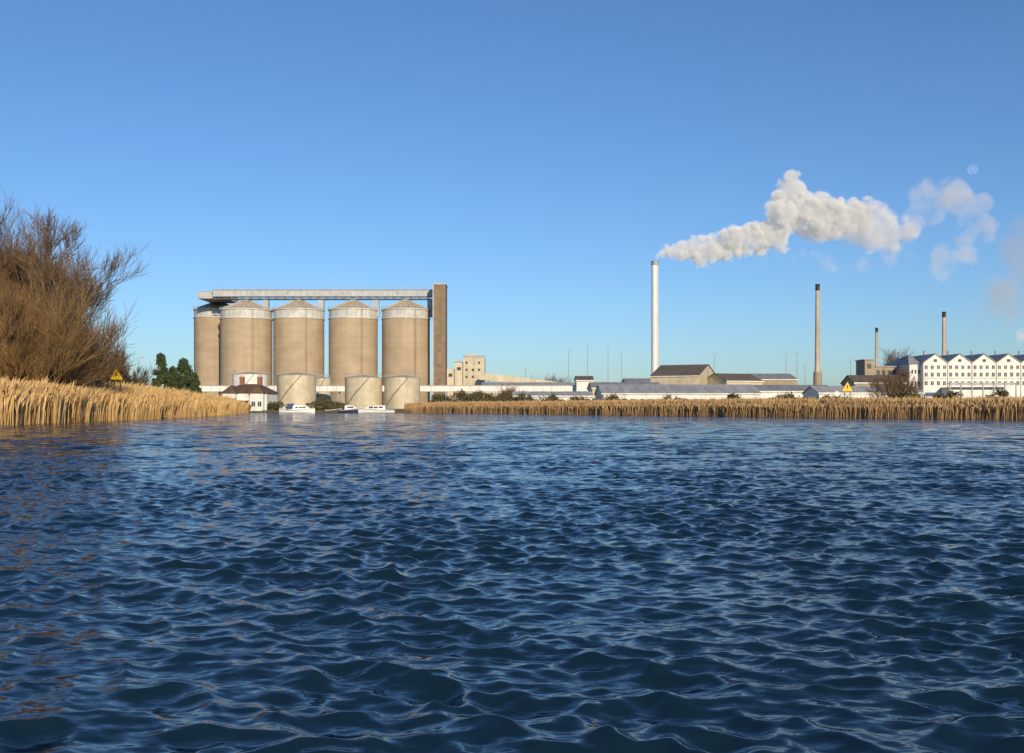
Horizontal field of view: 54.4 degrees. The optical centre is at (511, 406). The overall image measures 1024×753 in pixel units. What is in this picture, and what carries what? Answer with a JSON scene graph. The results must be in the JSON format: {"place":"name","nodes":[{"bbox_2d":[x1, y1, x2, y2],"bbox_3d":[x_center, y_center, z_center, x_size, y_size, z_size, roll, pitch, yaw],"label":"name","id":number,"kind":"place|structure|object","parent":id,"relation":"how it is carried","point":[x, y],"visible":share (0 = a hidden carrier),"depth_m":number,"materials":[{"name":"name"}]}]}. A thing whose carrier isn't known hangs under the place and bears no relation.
{"place":"outdoors","nodes":[
{"label":"outdoors","id":0,"kind":"place"},
{"bbox_2d":[0,413,1023,752],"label":"river water","id":1,"kind":"structure","parent":0,"point":[398,583],"depth_m":8.38,"materials":[{"name":"blue liquid"}]},
{"bbox_2d":[279,405,291,412],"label":"motor cruiser","id":2,"kind":"object","parent":1,"relation":"on","point":[282,410],"visible":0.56,"depth_m":233.68,"materials":[{"name":"white plastic"}]},
{"bbox_2d":[285,403,314,412],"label":"motor cruiser","id":3,"kind":"object","parent":1,"relation":"on","point":[299,409],"visible":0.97,"depth_m":225.16,"materials":[{"name":"white plastic"}]},
{"bbox_2d":[324,408,341,412],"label":"rowing boat","id":4,"kind":"object","parent":1,"relation":"on","point":[333,410],"visible":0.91,"depth_m":232.51,"materials":[{"name":"brown wood"}]},
{"bbox_2d":[340,405,357,412],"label":"motor cruiser","id":5,"kind":"object","parent":1,"relation":"on","point":[351,409],"visible":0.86,"depth_m":231.48,"materials":[{"name":"plastic"}]},
{"bbox_2d":[358,405,394,412],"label":"motor cruiser","id":6,"kind":"object","parent":1,"relation":"on","point":[376,409],"visible":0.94,"depth_m":225.13,"materials":[{"name":"white plastic"}]},
{"bbox_2d":[0,0,1023,401],"label":"sky","id":7,"kind":"structure","parent":0,"point":[533,160],"materials":[{"name":"blue"}]},
{"bbox_2d":[61,408,1017,422],"bbox_3d":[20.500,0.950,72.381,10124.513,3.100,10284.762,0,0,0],"label":"ground","id":8,"kind":"structure","parent":0,"point":[478,413],"depth_m":134.62,"materials":[{"name":"brown soil"}]},
{"bbox_2d":[0,313,54,376],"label":"willow shrub","id":9,"kind":"object","parent":8,"relation":"on","point":[15,331],"visible":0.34,"depth_m":95.19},
{"bbox_2d":[0,303,74,382],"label":"willow shrub","id":10,"kind":"object","parent":8,"relation":"on","point":[36,373],"visible":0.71,"depth_m":95.87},
{"bbox_2d":[0,299,85,382],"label":"willow shrub","id":11,"kind":"object","parent":8,"relation":"on","point":[50,360],"visible":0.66,"depth_m":95.57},
{"bbox_2d":[2,200,91,315],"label":"bare tree","id":12,"kind":"object","parent":8,"relation":"on","point":[26,279],"visible":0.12,"depth_m":120.73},
{"bbox_2d":[0,193,101,332],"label":"bare tree","id":13,"kind":"object","parent":8,"relation":"on","point":[45,234],"visible":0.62,"depth_m":112.72,"materials":[{"name":"brown plant"}]},
{"bbox_2d":[0,190,105,310],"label":"bare tree","id":14,"kind":"object","parent":8,"relation":"on","point":[15,260],"visible":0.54,"depth_m":111.71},
{"bbox_2d":[0,262,110,382],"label":"willow shrub","id":15,"kind":"object","parent":8,"relation":"on","point":[33,323],"visible":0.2,"depth_m":102.70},
{"bbox_2d":[0,253,133,382],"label":"willow shrub","id":16,"kind":"object","parent":8,"relation":"on","point":[9,302],"visible":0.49,"depth_m":97.66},
{"bbox_2d":[17,283,119,372],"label":"willow shrub","id":17,"kind":"object","parent":8,"relation":"on","point":[86,328],"visible":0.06,"depth_m":108.47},
{"bbox_2d":[0,281,140,387],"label":"willow shrub","id":18,"kind":"object","parent":8,"relation":"on","point":[112,335],"visible":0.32,"depth_m":103.92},
{"bbox_2d":[35,307,108,387],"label":"willow shrub","id":19,"kind":"object","parent":8,"relation":"on","point":[93,358],"visible":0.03,"depth_m":115.93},
{"bbox_2d":[22,317,122,387],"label":"willow shrub","id":20,"kind":"object","parent":8,"relation":"on","point":[76,371],"visible":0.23,"depth_m":101.67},
{"bbox_2d":[6,241,152,323],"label":"bare tree","id":21,"kind":"object","parent":8,"relation":"on","point":[100,295],"visible":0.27,"depth_m":132.31,"materials":[{"name":"brown plant"}]},
{"bbox_2d":[71,286,112,328],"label":"bare tree","id":22,"kind":"object","parent":8,"relation":"on","point":[92,310],"visible":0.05,"depth_m":142.43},
{"bbox_2d":[77,319,132,387],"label":"willow shrub","id":23,"kind":"object","parent":8,"relation":"on","point":[108,374],"visible":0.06,"depth_m":123.26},
{"bbox_2d":[88,344,135,381],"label":"bare shrub","id":24,"kind":"object","parent":8,"relation":"on","point":[113,360],"visible":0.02,"depth_m":150.34,"materials":[{"name":"brown plant"}]},
{"bbox_2d":[109,368,123,392],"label":"river warning sign","id":25,"kind":"object","parent":8,"relation":"on","point":[116,377],"visible":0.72,"depth_m":107.98,"materials":[{"name":"yellow paint"}]},
{"bbox_2d":[97,346,136,382],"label":"bare shrub","id":26,"kind":"object","parent":8,"relation":"on","point":[123,372],"visible":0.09,"depth_m":160.28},
{"bbox_2d":[0,373,249,424],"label":"reed bed","id":27,"kind":"object","parent":8,"relation":"on","point":[26,401],"visible":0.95,"depth_m":102.03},
{"bbox_2d":[93,349,156,385],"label":"bare shrub","id":28,"kind":"object","parent":8,"relation":"on","point":[136,380],"visible":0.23,"depth_m":170.02,"materials":[{"name":"brown plant"}]},
{"bbox_2d":[124,364,165,387],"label":"bare shrub","id":29,"kind":"object","parent":8,"relation":"on","point":[147,382],"visible":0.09,"depth_m":188.82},
{"bbox_2d":[151,352,173,388],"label":"evergreen tree","id":30,"kind":"object","parent":8,"relation":"on","point":[162,372],"visible":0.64,"depth_m":249.14,"materials":[{"name":"green plant"}]},
{"bbox_2d":[167,366,178,389],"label":"evergreen tree","id":31,"kind":"object","parent":8,"relation":"on","point":[172,370],"visible":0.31,"depth_m":255.35,"materials":[{"name":"green plant"}]},
{"bbox_2d":[171,358,198,392],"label":"evergreen tree","id":32,"kind":"object","parent":8,"relation":"on","point":[186,378],"visible":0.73,"depth_m":249.39,"materials":[{"name":"green plant"}]},
{"bbox_2d":[192,372,201,393],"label":"evergreen tree","id":33,"kind":"object","parent":8,"relation":"on","point":[196,379],"visible":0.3,"depth_m":261.72,"materials":[{"name":"green plant"}]},
{"bbox_2d":[193,303,228,395],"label":"grain silo","id":34,"kind":"object","parent":8,"relation":"on","point":[206,317],"visible":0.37,"depth_m":468.46,"materials":[{"name":"concrete"}]},
{"bbox_2d":[219,300,272,395],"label":"grain silo","id":35,"kind":"object","parent":8,"relation":"on","point":[246,335],"visible":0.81,"depth_m":442.81,"materials":[{"name":"concrete"}]},
{"bbox_2d":[221,375,277,410],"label":"riverside cottage","id":36,"kind":"structure","parent":8,"relation":"on","point":[258,396],"depth_m":246.39,"materials":[{"name":"white paint"}]},
{"bbox_2d":[232,371,267,386],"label":"storage tank","id":37,"kind":"object","parent":8,"relation":"on","point":[251,377],"visible":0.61,"depth_m":321.06,"materials":[{"name":"metal"}]},
{"bbox_2d":[267,401,286,409],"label":"hedge bush","id":38,"kind":"object","parent":8,"relation":"on","point":[274,405],"visible":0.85,"depth_m":243.05,"materials":[{"name":"green plant"}]},
{"bbox_2d":[277,371,315,406],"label":"storage tank","id":39,"kind":"object","parent":8,"relation":"on","point":[297,388],"visible":0.84,"depth_m":300.78,"materials":[{"name":"beige paint"}]},
{"bbox_2d":[272,300,324,384],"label":"grain silo","id":40,"kind":"object","parent":8,"relation":"on","point":[298,336],"visible":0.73,"depth_m":442.75,"materials":[{"name":"concrete"}]},
{"bbox_2d":[197,287,432,317],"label":"conveyor gallery","id":41,"kind":"object","parent":40,"relation":"on","point":[266,296],"visible":0.98,"depth_m":450.00,"materials":[{"name":"metal"}]},
{"bbox_2d":[305,396,332,409],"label":"hedge bush","id":42,"kind":"object","parent":8,"relation":"on","point":[318,403],"visible":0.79,"depth_m":248.54,"materials":[{"name":"green plant"}]},
{"bbox_2d":[316,375,330,407],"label":"storage tank","id":43,"kind":"object","parent":8,"relation":"on","point":[320,380],"visible":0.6,"depth_m":345.41,"materials":[{"name":"metal"}]},
{"bbox_2d":[252,410,410,412],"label":"timber quay","id":44,"kind":"structure","parent":8,"relation":"on","point":[322,411],"depth_m":236.90,"materials":[{"name":"brown wood"}]},
{"bbox_2d":[322,401,345,409],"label":"hedge bush","id":45,"kind":"object","parent":8,"relation":"on","point":[335,405],"visible":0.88,"depth_m":246.86,"materials":[{"name":"green plant"}]},
{"bbox_2d":[328,300,377,407],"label":"grain silo","id":46,"kind":"object","parent":8,"relation":"on","point":[353,337],"visible":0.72,"depth_m":442.53,"materials":[{"name":"concrete"}]},
{"bbox_2d":[345,374,381,407],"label":"storage tank","id":47,"kind":"object","parent":8,"relation":"on","point":[364,390],"visible":0.96,"depth_m":300.75,"materials":[{"name":"beige paint"}]},
{"bbox_2d":[199,385,575,402],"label":"wall","id":48,"kind":"structure","parent":8,"relation":"on","point":[436,388],"depth_m":333.50,"materials":[{"name":"white paint"}]},
{"bbox_2d":[384,374,419,408],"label":"storage tank","id":49,"kind":"object","parent":8,"relation":"on","point":[400,391],"visible":0.94,"depth_m":298.71,"materials":[{"name":"metal"}]},
{"bbox_2d":[381,300,429,404],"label":"grain silo","id":50,"kind":"object","parent":8,"relation":"on","point":[405,337],"visible":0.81,"depth_m":442.75,"materials":[{"name":"concrete"}]},
{"bbox_2d":[432,281,447,395],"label":"elevator tower","id":51,"kind":"structure","parent":8,"relation":"on","point":[440,333],"depth_m":440.00,"materials":[{"name":"concrete"}]},
{"bbox_2d":[429,392,458,401],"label":"hedge bush","id":52,"kind":"object","parent":8,"relation":"on","point":[437,398],"visible":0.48,"depth_m":260.69,"materials":[{"name":"green plant"}]},
{"bbox_2d":[446,389,476,401],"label":"hedge bush","id":53,"kind":"object","parent":8,"relation":"on","point":[457,394],"visible":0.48,"depth_m":260.49,"materials":[{"name":"green plant"}]},
{"bbox_2d":[447,354,484,400],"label":"walls","id":54,"kind":"structure","parent":8,"relation":"on","point":[458,377],"depth_m":380.00,"materials":[{"name":"beige paint"}]},
{"bbox_2d":[449,362,479,377],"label":"windows","id":55,"kind":"structure","parent":54,"relation":"attached to","point":[458,368],"depth_m":379.94,"materials":[{"name":"black glass"}]},
{"bbox_2d":[454,355,484,361],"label":"parapets","id":56,"kind":"object","parent":54,"relation":"attached to","point":[471,356],"visible":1,"depth_m":379.80,"materials":[{"name":"concrete"}]},
{"bbox_2d":[468,389,496,401],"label":"hedge bush","id":57,"kind":"object","parent":8,"relation":"on","point":[475,396],"visible":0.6,"depth_m":259.24,"materials":[{"name":"green plant"}]},
{"bbox_2d":[486,390,514,401],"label":"hedge bush","id":58,"kind":"object","parent":8,"relation":"on","point":[504,396],"visible":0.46,"depth_m":260.29,"materials":[{"name":"green plant"}]},
{"bbox_2d":[497,384,523,393],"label":"bare tree","id":59,"kind":"object","parent":8,"relation":"on","point":[509,389],"visible":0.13,"depth_m":300.44,"materials":[{"name":"brown plant"}]},
{"bbox_2d":[498,385,527,400],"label":"bare tree","id":60,"kind":"object","parent":8,"relation":"on","point":[510,392],"visible":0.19,"depth_m":295.62,"materials":[{"name":"brown plant"}]},
{"bbox_2d":[482,373,555,381],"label":"sloping conveyor","id":61,"kind":"object","parent":8,"relation":"on","point":[493,377],"visible":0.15,"depth_m":370.70,"materials":[{"name":"metal"}]},
{"bbox_2d":[508,391,533,401],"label":"hedge bush","id":62,"kind":"object","parent":8,"relation":"on","point":[521,397],"visible":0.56,"depth_m":260.86,"materials":[{"name":"green plant"}]},
{"bbox_2d":[482,382,574,401],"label":"warehouse","id":63,"kind":"structure","parent":8,"relation":"on","point":[528,383],"depth_m":355.41,"materials":[{"name":"beige paint"}]},
{"bbox_2d":[533,392,564,400],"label":"hedge bush","id":64,"kind":"object","parent":8,"relation":"on","point":[552,397],"visible":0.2,"depth_m":239.39,"materials":[{"name":"green plant"}]},
{"bbox_2d":[518,397,591,400],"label":"walls","id":65,"kind":"structure","parent":8,"relation":"on","point":[565,398],"depth_m":262.00,"materials":[{"name":"white paint"}]},
{"bbox_2d":[512,392,593,395],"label":"roof","id":66,"kind":"structure","parent":65,"relation":"on","point":[559,393],"depth_m":264.44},
{"bbox_2d":[513,396,593,396],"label":"fascia and gutter","id":67,"kind":"structure","parent":66,"relation":"attached to","point":[560,396],"depth_m":261.54,"materials":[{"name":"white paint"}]},
{"bbox_2d":[545,376,573,381],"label":"bare tree","id":68,"kind":"object","parent":8,"relation":"on","point":[553,379],"visible":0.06,"depth_m":386.03,"materials":[{"name":"brown plant"}]},
{"bbox_2d":[567,395,593,400],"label":"hedge bush","id":69,"kind":"object","parent":8,"relation":"on","point":[578,398],"visible":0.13,"depth_m":235.34,"materials":[{"name":"green plant"}]},
{"bbox_2d":[574,376,593,391],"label":"workshop","id":70,"kind":"structure","parent":8,"relation":"on","point":[581,383],"depth_m":330.00,"materials":[{"name":"white paint"}]},
{"bbox_2d":[600,392,626,400],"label":"hedge bush","id":71,"kind":"object","parent":8,"relation":"on","point":[611,397],"visible":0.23,"depth_m":231.62,"materials":[{"name":"green plant"}]},
{"bbox_2d":[587,382,658,399],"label":"warehouse","id":72,"kind":"structure","parent":8,"relation":"on","point":[592,387],"depth_m":306.75,"materials":[{"name":"beige paint"}]},
{"bbox_2d":[622,378,650,381],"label":"warehouse","id":73,"kind":"structure","parent":8,"relation":"on","point":[636,380],"depth_m":385.63,"materials":[{"name":"beige paint"}]},
{"bbox_2d":[651,261,658,373],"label":"factory chimney","id":74,"kind":"object","parent":8,"relation":"on","point":[654,325],"visible":0.77,"depth_m":428.72,"materials":[{"name":"white paint"}]},
{"bbox_2d":[663,393,687,399],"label":"hedge bush","id":75,"kind":"object","parent":8,"relation":"on","point":[670,396],"visible":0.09,"depth_m":224.89,"materials":[{"name":"green plant"}]},
{"bbox_2d":[594,384,761,399],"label":"warehouse","id":76,"kind":"structure","parent":8,"relation":"on","point":[655,391],"depth_m":275.50,"materials":[{"name":"white paint"}]},
{"bbox_2d":[649,364,714,383],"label":"barn","id":77,"kind":"structure","parent":8,"relation":"on","point":[683,374],"depth_m":342.59,"materials":[{"name":"beige paint"}]},
{"bbox_2d":[404,394,1023,419],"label":"reed bed","id":78,"kind":"object","parent":8,"relation":"on","point":[979,407],"visible":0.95,"depth_m":140.06,"materials":[{"name":"plant"}]},
{"bbox_2d":[721,392,740,399],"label":"hedge bush","id":79,"kind":"object","parent":8,"relation":"on","point":[731,395],"visible":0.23,"depth_m":221.68,"materials":[{"name":"green plant"}]},
{"bbox_2d":[707,373,763,384],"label":"barn","id":80,"kind":"structure","parent":8,"relation":"on","point":[722,378],"depth_m":340.77,"materials":[{"name":"beige paint"}]},
{"bbox_2d":[752,374,797,384],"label":"warehouse","id":81,"kind":"structure","parent":8,"relation":"on","point":[778,379],"depth_m":355.00,"materials":[{"name":"metal"}]},
{"bbox_2d":[753,385,827,398],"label":"warehouse","id":82,"kind":"structure","parent":8,"relation":"on","point":[769,391],"depth_m":292.12,"materials":[{"name":"white paint"}]},
{"bbox_2d":[775,391,807,399],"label":"hedge bush","id":83,"kind":"object","parent":8,"relation":"on","point":[785,395],"visible":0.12,"depth_m":214.30,"materials":[{"name":"green plant"}]},
{"bbox_2d":[813,284,821,384],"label":"factory chimney","id":84,"kind":"object","parent":8,"relation":"on","point":[817,376],"visible":0.81,"depth_m":419.12,"materials":[{"name":"beige concrete"}]},
{"bbox_2d":[817,394,848,398],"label":"hedge bush","id":85,"kind":"object","parent":8,"relation":"on","point":[839,396],"visible":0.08,"depth_m":205.51,"materials":[{"name":"green plant"}]},
{"bbox_2d":[841,381,853,400],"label":"river warning sign","id":86,"kind":"object","parent":8,"relation":"on","point":[847,387],"visible":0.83,"depth_m":131.96,"materials":[{"name":"yellow paint"}]},
{"bbox_2d":[801,386,924,399],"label":"warehouse","id":87,"kind":"structure","parent":8,"relation":"on","point":[821,391],"depth_m":251.91,"materials":[{"name":"white paint"}]},
{"bbox_2d":[840,375,905,385],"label":"warehouse","id":88,"kind":"structure","parent":8,"relation":"on","point":[856,380],"depth_m":303.06,"materials":[{"name":"metal"}]},
{"bbox_2d":[875,328,878,365],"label":"factory chimney","id":89,"kind":"object","parent":8,"relation":"on","point":[876,347],"visible":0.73,"depth_m":519.27,"materials":[{"name":"beige concrete"}]},
{"bbox_2d":[856,360,898,374],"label":"walls","id":90,"kind":"structure","parent":8,"relation":"on","point":[861,367],"depth_m":310.00,"materials":[{"name":"concrete"}]},
{"bbox_2d":[855,359,899,366],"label":"roof","id":91,"kind":"structure","parent":90,"relation":"on","point":[877,366],"depth_m":309.70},
{"bbox_2d":[867,364,895,374],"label":"windows","id":92,"kind":"structure","parent":90,"relation":"attached to","point":[878,371],"depth_m":309.94,"materials":[{"name":"grey glass"}]},
{"bbox_2d":[865,371,906,397],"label":"bare tree","id":93,"kind":"object","parent":8,"relation":"on","point":[877,386],"visible":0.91,"depth_m":213.81,"materials":[{"name":"brown plant"}]},
{"bbox_2d":[879,347,908,365],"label":"bare tree","id":94,"kind":"object","parent":8,"relation":"on","point":[891,358],"visible":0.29,"depth_m":375.29,"materials":[{"name":"brown plant"}]},
{"bbox_2d":[890,367,912,392],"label":"bare tree","id":95,"kind":"object","parent":8,"relation":"on","point":[903,375],"visible":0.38,"depth_m":217.15,"materials":[{"name":"brown plant"}]},
{"bbox_2d":[888,389,922,398],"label":"hedge bush","id":96,"kind":"object","parent":8,"relation":"on","point":[901,394],"visible":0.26,"depth_m":189.63,"materials":[{"name":"green plant"}]},
{"bbox_2d":[888,371,923,396],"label":"bare tree","id":97,"kind":"object","parent":8,"relation":"on","point":[910,387],"visible":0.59,"depth_m":214.21,"materials":[{"name":"brown plant"}]},
{"bbox_2d":[942,312,946,354],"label":"factory chimney","id":98,"kind":"object","parent":8,"relation":"on","point":[944,333],"visible":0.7,"depth_m":459.22,"materials":[{"name":"beige concrete"}]},
{"bbox_2d":[932,390,963,398],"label":"hedge bush","id":99,"kind":"object","parent":8,"relation":"on","point":[952,393],"visible":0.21,"depth_m":187.96,"materials":[{"name":"green plant"}]},
{"bbox_2d":[897,355,1023,398],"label":"walls","id":100,"kind":"structure","parent":8,"relation":"on","point":[930,391],"depth_m":300.00,"materials":[{"name":"white paint"}]},
{"bbox_2d":[883,353,1023,365],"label":"roof","id":101,"kind":"structure","parent":100,"relation":"on","point":[910,359],"depth_m":304.34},
{"bbox_2d":[923,351,1020,355],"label":"rooftop vents","id":102,"kind":"object","parent":101,"relation":"on","point":[995,352],"visible":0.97,"depth_m":307.73,"materials":[{"name":"metal"}]},
{"bbox_2d":[911,359,1023,384],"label":"windows","id":103,"kind":"structure","parent":100,"relation":"attached to","point":[962,367],"depth_m":299.95,"materials":[{"name":"grey glass"}]},
{"bbox_2d":[923,363,1023,397],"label":"string courses","id":104,"kind":"object","parent":100,"relation":"attached to","point":[972,378],"visible":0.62,"depth_m":299.90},
{"bbox_2d":[925,365,1023,385],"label":"window frames","id":105,"kind":"structure","parent":100,"relation":"attached to","point":[970,385],"depth_m":299.91,"materials":[{"name":"white paint"}]},
{"bbox_2d":[941,388,1003,397],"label":"ground floor annex","id":106,"kind":"object","parent":8,"relation":"on","point":[966,392],"visible":0.14,"depth_m":294.00,"materials":[{"name":"white paint"}]},
{"bbox_2d":[947,383,1016,397],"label":"pipe rack","id":107,"kind":"object","parent":8,"relation":"on","point":[982,384],"visible":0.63,"depth_m":289.85,"materials":[{"name":"metal"}]},
{"bbox_2d":[985,389,1009,397],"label":"hedge bush","id":108,"kind":"object","parent":8,"relation":"on","point":[1004,393],"visible":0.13,"depth_m":184.66,"materials":[{"name":"green plant"}]},
{"bbox_2d":[941,387,1003,387],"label":"annex roof","id":109,"kind":"structure","parent":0,"point":[973,387],"depth_m":293.70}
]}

